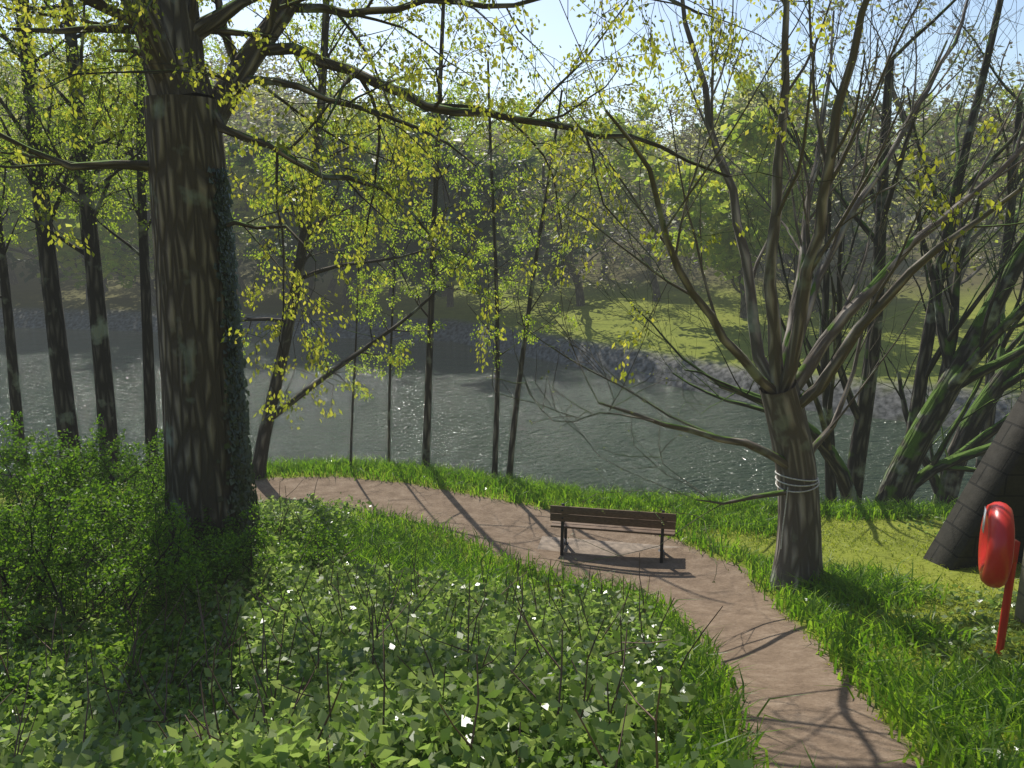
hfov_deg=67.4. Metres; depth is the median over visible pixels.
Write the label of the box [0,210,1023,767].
ground
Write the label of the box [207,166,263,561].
ivy
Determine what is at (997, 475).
roof
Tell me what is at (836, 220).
tree
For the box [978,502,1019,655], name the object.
lifebuoy station
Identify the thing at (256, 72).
tree
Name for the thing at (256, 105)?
tree
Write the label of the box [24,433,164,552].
bush
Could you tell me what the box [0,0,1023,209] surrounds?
sky
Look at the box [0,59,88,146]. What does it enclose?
tree
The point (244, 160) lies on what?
tree
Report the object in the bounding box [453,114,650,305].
tree
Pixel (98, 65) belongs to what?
tree
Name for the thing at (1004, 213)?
tree
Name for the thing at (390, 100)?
tree
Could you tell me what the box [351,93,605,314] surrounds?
tree
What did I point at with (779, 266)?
tree
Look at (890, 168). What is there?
tree
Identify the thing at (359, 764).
undergrowth leaf
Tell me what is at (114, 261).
tree
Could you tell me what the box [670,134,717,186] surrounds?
tree
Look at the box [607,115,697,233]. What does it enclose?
tree
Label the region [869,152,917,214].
tree
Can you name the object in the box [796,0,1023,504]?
leaning tree
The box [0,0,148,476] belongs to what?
bank tree
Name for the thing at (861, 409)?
leaning tree
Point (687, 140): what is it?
tree
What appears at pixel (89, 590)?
bush
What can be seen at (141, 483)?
bush
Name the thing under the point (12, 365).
bank tree
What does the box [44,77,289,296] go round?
tree
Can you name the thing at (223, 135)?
leaves
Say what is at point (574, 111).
leaves
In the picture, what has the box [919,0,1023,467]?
leaning tree
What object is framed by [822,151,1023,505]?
leaning tree
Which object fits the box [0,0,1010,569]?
tree
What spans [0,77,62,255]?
tree
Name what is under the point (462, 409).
river
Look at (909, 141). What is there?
tree
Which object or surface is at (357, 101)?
tree
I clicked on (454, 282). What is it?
tree
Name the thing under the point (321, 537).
bush
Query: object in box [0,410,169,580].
bush
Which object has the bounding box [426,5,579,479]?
young tree
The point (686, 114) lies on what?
leaves
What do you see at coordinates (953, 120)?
tree
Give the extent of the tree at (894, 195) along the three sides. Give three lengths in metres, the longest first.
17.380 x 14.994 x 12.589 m
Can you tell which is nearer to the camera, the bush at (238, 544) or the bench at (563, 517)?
the bush at (238, 544)
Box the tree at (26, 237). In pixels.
[0,77,137,300]
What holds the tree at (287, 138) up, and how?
on the ground at (828, 720)
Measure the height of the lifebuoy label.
0.200 m
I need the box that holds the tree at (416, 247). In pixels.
[292,128,457,310]
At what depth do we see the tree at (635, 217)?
53.71 m
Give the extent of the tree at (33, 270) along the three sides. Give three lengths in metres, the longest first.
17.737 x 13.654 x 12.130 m
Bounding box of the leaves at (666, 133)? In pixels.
[572,60,729,251]
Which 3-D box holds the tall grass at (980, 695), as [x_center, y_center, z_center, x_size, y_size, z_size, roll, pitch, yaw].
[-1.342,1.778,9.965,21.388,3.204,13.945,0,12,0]
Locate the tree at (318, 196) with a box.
[278,103,400,304]
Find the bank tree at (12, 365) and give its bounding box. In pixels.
[0,49,68,469]
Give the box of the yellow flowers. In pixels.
[413,516,981,724]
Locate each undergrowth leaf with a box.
[0,492,744,767]
[0,505,701,767]
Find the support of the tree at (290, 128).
on the ground at (828, 720)
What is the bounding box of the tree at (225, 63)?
[204,35,317,118]
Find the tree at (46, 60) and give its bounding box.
[0,24,67,197]
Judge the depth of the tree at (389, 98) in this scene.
61.02 m
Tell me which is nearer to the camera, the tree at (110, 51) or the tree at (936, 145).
the tree at (936, 145)
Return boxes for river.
[0,327,995,506]
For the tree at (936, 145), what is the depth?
36.45 m
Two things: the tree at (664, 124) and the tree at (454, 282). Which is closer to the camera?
the tree at (454, 282)
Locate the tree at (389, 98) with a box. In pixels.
[328,61,458,283]
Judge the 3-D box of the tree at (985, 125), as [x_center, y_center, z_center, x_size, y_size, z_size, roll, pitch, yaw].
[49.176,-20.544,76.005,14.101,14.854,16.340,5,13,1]
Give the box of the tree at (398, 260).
[328,107,457,292]
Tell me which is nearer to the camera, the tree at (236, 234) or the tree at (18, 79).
the tree at (236, 234)
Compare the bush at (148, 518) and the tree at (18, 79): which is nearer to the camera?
the bush at (148, 518)
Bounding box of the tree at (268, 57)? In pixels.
[251,20,342,124]
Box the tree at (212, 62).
[106,45,254,262]
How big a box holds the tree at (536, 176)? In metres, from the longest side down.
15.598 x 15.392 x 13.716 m
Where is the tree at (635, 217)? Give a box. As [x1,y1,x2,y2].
[575,123,758,300]
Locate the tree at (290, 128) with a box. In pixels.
[235,116,325,246]
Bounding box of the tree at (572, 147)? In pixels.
[533,114,607,234]
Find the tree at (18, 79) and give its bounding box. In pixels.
[0,54,67,104]
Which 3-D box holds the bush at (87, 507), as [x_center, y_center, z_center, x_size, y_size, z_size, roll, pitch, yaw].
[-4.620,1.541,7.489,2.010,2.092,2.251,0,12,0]
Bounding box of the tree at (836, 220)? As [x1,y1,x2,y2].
[695,91,876,279]
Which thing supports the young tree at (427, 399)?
on the ground at (828, 720)
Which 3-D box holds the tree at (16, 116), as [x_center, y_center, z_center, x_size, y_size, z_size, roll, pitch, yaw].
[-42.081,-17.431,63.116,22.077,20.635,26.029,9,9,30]
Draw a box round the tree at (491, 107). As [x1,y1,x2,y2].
[393,71,529,161]
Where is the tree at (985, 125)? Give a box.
[939,100,1015,228]
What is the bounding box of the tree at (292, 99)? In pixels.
[126,34,354,284]
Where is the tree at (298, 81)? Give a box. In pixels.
[242,55,354,235]
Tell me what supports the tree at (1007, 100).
on the ground at (828, 720)
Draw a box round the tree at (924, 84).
[870,78,1010,212]
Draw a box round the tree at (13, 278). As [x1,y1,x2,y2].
[2,125,36,284]
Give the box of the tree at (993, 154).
[980,132,1023,217]
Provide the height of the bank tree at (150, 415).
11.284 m
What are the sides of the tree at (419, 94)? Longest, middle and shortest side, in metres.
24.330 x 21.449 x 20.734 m
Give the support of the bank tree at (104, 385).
on the ground at (828, 720)
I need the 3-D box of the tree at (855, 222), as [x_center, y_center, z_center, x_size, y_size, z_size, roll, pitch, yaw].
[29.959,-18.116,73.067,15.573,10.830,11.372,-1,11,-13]
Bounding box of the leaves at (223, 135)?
[117,99,264,245]
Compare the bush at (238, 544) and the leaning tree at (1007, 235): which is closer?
the bush at (238, 544)
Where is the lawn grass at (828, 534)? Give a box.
[4,466,1023,767]
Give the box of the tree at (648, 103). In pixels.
[528,86,666,278]
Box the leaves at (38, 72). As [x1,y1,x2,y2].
[0,44,88,98]
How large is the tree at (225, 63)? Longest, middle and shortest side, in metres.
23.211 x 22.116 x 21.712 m
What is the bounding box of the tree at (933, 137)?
[897,88,1010,239]
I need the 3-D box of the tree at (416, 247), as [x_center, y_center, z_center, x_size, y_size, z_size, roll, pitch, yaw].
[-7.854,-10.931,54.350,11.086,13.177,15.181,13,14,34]
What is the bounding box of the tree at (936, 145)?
[753,0,1023,334]
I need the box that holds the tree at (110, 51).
[89,34,144,80]
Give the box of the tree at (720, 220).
[628,68,833,317]
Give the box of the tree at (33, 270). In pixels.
[0,171,79,299]
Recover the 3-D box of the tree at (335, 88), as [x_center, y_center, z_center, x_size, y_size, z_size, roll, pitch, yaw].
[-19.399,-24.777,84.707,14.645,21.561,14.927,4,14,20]
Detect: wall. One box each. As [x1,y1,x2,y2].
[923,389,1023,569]
[1014,553,1023,623]
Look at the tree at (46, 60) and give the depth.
60.59 m
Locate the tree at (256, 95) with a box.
[207,59,301,134]
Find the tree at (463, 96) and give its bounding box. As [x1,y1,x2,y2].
[396,78,507,150]
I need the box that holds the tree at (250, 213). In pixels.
[224,114,305,295]
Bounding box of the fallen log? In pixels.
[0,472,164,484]
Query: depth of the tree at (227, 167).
66.23 m
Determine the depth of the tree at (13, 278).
70.45 m
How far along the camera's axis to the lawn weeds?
7.37 m
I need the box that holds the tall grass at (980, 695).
[0,453,1023,767]
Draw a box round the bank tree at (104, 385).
[0,0,214,485]
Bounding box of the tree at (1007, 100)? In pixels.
[938,79,1023,248]
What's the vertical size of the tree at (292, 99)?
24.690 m
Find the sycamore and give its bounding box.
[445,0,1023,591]
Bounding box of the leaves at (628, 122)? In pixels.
[561,88,707,241]
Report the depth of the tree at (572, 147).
88.90 m
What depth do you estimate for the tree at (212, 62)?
76.96 m
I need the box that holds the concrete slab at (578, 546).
[537,536,676,556]
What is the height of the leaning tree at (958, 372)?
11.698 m
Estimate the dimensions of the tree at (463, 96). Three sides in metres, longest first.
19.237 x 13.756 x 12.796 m
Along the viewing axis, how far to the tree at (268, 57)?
116.00 m
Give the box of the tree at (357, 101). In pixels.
[311,83,396,145]
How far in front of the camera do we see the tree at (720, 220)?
42.12 m
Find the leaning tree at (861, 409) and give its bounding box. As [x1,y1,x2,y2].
[666,0,1021,503]
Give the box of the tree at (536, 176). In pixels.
[502,137,591,253]
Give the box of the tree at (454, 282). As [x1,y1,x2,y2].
[403,130,528,306]
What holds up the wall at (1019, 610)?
on the ground at (828, 720)
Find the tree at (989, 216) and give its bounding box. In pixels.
[966,162,1023,257]
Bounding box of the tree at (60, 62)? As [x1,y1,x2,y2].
[0,1,227,218]
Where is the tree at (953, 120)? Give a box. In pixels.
[949,94,1023,215]
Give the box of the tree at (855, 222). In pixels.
[815,173,872,230]
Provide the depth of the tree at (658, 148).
100.05 m
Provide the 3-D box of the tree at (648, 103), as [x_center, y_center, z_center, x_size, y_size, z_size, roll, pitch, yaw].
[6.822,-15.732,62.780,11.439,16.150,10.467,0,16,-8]
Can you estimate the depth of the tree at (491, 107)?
83.84 m
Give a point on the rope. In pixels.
(818, 482)
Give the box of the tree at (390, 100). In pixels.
[324,17,525,295]
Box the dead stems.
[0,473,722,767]
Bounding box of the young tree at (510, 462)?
[494,41,631,481]
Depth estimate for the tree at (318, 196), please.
56.26 m
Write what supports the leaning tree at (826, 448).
on the ground at (828, 720)
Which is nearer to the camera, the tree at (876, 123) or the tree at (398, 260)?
the tree at (398, 260)
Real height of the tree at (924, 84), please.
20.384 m
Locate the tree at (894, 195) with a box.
[788,93,917,246]
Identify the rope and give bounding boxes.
[775,470,819,548]
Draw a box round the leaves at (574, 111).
[524,75,665,248]
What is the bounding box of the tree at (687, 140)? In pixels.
[660,104,731,230]
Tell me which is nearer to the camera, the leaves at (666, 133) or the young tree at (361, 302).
the young tree at (361, 302)
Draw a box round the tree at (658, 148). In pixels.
[583,113,678,229]
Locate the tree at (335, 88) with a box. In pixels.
[296,60,372,141]
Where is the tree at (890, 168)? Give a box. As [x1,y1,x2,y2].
[862,124,932,226]
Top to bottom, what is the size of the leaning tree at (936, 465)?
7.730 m
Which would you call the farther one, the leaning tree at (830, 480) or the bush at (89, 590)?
the leaning tree at (830, 480)
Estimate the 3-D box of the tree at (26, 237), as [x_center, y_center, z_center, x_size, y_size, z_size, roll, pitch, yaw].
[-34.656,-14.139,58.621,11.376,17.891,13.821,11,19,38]
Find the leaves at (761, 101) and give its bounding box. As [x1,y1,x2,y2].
[680,73,841,222]
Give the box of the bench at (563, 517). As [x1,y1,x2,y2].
[550,503,675,562]
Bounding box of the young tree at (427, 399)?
[356,0,522,468]
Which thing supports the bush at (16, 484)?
on the ground at (828, 720)
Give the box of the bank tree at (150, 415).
[7,0,245,471]
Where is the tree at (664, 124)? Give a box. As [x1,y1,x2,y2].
[598,115,682,225]
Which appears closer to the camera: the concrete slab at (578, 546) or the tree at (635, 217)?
the concrete slab at (578, 546)
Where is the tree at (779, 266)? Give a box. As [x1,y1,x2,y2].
[664,40,1019,311]
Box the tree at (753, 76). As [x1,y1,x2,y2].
[697,60,796,192]
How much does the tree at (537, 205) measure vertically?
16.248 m
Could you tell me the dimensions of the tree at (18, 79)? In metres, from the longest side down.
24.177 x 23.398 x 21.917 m
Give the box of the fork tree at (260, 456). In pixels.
[198,0,494,478]
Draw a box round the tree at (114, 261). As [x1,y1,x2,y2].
[12,75,240,305]
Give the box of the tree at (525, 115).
[482,88,561,238]
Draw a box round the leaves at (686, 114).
[655,6,847,166]
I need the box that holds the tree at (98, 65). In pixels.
[86,48,131,83]
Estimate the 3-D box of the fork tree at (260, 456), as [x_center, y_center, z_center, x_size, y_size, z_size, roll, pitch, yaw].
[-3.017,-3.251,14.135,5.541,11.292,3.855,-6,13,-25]
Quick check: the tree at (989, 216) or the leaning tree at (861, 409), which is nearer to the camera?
the leaning tree at (861, 409)
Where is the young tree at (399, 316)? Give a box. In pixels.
[353,112,431,464]
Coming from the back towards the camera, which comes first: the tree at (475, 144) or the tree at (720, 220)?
the tree at (475, 144)
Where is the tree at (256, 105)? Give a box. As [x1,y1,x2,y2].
[209,70,275,175]
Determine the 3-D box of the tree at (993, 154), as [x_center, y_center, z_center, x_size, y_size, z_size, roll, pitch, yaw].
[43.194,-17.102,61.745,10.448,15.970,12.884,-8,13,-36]
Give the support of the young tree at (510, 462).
on the ground at (828, 720)
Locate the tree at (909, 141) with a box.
[890,108,933,226]
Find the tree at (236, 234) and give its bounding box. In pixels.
[108,167,255,277]
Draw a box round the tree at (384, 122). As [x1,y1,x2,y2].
[361,93,398,142]
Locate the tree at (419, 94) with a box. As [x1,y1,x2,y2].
[362,85,430,127]
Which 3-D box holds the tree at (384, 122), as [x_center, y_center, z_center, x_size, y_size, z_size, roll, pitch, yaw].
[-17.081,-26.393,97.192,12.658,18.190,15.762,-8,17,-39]
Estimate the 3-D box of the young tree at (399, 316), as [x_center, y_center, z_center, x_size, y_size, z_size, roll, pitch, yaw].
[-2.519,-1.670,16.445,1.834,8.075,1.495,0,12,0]
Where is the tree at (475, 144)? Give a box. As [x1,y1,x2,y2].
[381,118,547,247]
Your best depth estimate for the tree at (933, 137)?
79.69 m
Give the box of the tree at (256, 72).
[145,26,272,128]
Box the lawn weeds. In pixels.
[45,475,1023,767]
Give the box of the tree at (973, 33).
[917,25,1023,163]
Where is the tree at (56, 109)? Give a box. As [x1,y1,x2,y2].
[0,34,226,291]
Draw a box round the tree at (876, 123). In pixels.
[856,118,900,224]
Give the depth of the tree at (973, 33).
77.03 m
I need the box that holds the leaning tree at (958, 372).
[799,0,1023,507]
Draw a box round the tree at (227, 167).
[124,79,285,250]
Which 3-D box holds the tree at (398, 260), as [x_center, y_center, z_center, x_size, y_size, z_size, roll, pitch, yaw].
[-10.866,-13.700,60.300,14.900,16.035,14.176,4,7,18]
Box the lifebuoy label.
[982,507,986,532]
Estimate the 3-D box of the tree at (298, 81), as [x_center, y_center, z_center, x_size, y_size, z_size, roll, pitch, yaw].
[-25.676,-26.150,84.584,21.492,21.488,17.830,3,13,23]
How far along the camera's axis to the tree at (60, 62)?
79.44 m
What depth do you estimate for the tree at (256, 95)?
106.04 m
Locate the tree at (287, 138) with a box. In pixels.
[224,84,402,295]
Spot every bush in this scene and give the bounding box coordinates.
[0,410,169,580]
[0,429,61,542]
[0,438,160,648]
[0,490,235,647]
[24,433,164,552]
[76,475,243,611]
[91,443,164,515]
[177,501,286,589]
[277,516,343,572]
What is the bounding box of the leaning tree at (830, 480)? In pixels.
[721,0,982,503]
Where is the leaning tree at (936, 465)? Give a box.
[882,195,1023,504]
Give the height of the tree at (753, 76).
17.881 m
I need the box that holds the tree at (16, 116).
[0,63,102,291]
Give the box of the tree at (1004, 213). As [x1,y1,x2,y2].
[992,195,1023,242]
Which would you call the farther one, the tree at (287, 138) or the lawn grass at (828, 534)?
the tree at (287, 138)
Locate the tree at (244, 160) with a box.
[227,132,381,311]
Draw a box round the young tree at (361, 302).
[302,161,401,468]
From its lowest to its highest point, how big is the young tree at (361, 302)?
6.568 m
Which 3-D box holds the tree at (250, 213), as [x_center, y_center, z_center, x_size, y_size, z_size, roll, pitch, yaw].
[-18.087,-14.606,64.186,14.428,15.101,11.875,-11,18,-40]
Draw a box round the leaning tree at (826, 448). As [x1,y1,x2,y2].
[555,156,887,504]
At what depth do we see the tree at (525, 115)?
85.08 m
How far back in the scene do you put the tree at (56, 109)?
61.87 m

